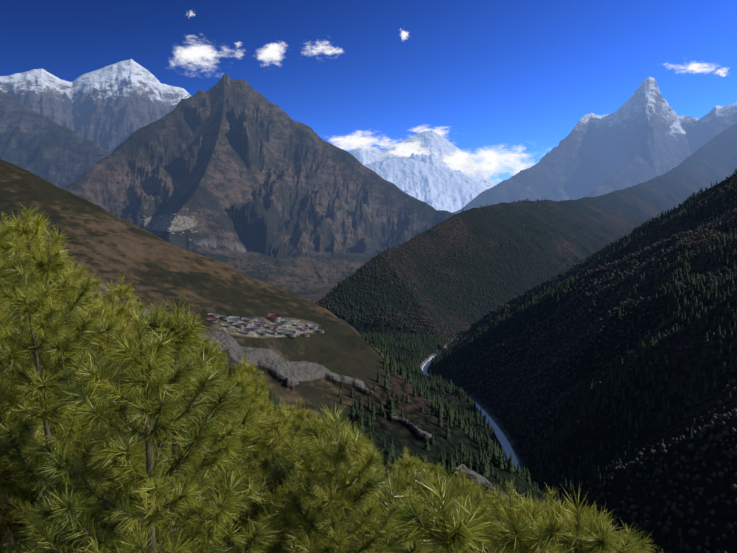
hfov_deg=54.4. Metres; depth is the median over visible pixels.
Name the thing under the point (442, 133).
cloud
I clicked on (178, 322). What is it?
pine
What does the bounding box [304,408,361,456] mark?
pine
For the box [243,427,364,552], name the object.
pine
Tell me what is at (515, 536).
pine
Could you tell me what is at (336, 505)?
pine
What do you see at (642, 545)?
pine
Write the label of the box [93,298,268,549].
pine
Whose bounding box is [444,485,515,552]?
pine
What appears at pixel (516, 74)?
sky
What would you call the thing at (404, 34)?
cloud
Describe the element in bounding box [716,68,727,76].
cloud
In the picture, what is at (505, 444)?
river water
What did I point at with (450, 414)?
conifer forest trees
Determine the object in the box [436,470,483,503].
pine
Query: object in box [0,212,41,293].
pine
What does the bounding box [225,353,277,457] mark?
pine
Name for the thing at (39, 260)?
pine
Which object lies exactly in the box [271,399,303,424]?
pine
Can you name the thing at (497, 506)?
pine
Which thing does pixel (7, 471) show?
pine
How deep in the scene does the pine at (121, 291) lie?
13.44 m
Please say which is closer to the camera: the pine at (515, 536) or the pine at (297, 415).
the pine at (515, 536)
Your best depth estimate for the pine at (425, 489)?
8.79 m
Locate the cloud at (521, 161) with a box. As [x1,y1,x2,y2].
[502,145,544,179]
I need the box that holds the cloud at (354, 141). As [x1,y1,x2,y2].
[329,131,407,157]
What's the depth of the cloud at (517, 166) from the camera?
24886.79 m
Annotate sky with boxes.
[0,0,736,184]
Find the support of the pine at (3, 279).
on the terrain ground
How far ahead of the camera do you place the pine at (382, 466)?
15.94 m
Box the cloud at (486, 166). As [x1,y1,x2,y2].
[419,138,536,184]
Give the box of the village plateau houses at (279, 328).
[207,313,323,336]
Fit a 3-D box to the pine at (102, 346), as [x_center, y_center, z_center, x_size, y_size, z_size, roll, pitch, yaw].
[-2.606,1.668,7.400,1.983,2.841,1.602,-1,0,-44]
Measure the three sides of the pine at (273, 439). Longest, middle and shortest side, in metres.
3.104 x 1.992 x 1.987 m
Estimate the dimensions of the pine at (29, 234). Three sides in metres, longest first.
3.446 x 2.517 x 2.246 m
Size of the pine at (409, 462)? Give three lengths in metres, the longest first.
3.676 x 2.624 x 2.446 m
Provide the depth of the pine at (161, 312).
10.83 m
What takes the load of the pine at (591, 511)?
on the terrain ground
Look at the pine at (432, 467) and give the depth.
21.89 m
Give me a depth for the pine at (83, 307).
9.57 m
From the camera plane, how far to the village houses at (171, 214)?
5140.82 m
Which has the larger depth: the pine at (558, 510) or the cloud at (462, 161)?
the cloud at (462, 161)
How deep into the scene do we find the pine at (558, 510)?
7.61 m
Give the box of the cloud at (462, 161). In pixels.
[408,142,489,175]
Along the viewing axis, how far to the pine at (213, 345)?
14.22 m
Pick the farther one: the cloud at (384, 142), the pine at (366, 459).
the cloud at (384, 142)
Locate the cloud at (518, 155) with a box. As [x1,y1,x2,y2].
[470,144,526,176]
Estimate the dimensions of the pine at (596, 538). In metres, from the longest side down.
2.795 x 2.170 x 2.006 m
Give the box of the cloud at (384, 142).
[361,137,440,159]
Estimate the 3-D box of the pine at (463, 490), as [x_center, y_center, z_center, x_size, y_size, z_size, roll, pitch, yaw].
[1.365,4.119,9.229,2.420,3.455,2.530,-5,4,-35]
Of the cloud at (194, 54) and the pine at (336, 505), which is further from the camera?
the cloud at (194, 54)
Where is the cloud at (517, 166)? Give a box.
[450,146,530,181]
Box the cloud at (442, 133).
[412,126,446,139]
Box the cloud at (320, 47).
[307,42,342,53]
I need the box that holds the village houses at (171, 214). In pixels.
[141,207,196,239]
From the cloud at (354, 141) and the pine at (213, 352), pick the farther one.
the cloud at (354, 141)
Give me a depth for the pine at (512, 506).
6.08 m
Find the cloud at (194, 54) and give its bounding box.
[172,44,241,67]
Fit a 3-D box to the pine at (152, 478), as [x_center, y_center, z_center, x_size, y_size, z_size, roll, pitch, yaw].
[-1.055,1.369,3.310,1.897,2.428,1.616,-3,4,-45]
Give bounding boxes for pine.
[0,205,92,362]
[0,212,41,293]
[0,228,145,552]
[0,248,106,533]
[0,262,191,552]
[0,268,102,548]
[3,305,282,552]
[22,291,363,552]
[32,300,151,491]
[39,274,100,356]
[50,258,111,354]
[81,291,155,407]
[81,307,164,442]
[93,273,147,323]
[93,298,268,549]
[141,307,259,471]
[144,302,172,339]
[165,333,267,549]
[191,324,249,413]
[222,366,296,536]
[222,408,287,513]
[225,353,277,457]
[226,402,322,549]
[232,401,445,552]
[235,411,432,552]
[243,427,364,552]
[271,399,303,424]
[281,395,328,459]
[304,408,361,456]
[315,433,432,552]
[352,457,385,508]
[360,426,386,480]
[364,463,443,552]
[381,446,436,504]
[381,465,521,552]
[401,465,452,550]
[415,456,447,486]
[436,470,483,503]
[438,469,496,531]
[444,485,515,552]
[468,477,563,552]
[470,490,572,552]
[480,480,520,521]
[486,501,509,515]
[507,486,586,552]
[525,484,647,552]
[573,504,614,552]
[605,520,659,552]
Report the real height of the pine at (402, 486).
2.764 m
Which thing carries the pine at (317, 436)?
on the terrain ground
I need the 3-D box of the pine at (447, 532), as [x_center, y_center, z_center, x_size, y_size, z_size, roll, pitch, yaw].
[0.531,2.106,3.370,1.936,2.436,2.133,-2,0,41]
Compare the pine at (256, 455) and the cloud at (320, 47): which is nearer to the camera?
the pine at (256, 455)
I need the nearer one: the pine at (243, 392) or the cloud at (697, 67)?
the pine at (243, 392)
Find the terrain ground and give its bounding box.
[0,59,736,552]
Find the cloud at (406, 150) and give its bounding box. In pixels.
[387,142,442,159]
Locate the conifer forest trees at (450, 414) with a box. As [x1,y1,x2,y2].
[203,170,736,552]
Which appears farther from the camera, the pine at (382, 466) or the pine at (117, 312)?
the pine at (382, 466)
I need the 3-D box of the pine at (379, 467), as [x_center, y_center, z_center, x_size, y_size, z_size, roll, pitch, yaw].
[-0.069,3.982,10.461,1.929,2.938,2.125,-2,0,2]
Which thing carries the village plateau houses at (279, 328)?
on the terrain ground
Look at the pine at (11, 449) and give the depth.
3.98 m
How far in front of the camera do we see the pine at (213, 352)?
8.29 m
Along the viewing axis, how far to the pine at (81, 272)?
12.14 m
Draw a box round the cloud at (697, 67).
[669,63,713,72]
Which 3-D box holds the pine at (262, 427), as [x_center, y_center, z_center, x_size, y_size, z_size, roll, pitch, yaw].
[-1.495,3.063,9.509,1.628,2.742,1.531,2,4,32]
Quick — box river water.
[422,339,519,469]
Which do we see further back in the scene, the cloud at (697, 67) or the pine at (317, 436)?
the cloud at (697, 67)
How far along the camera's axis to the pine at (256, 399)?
10.59 m

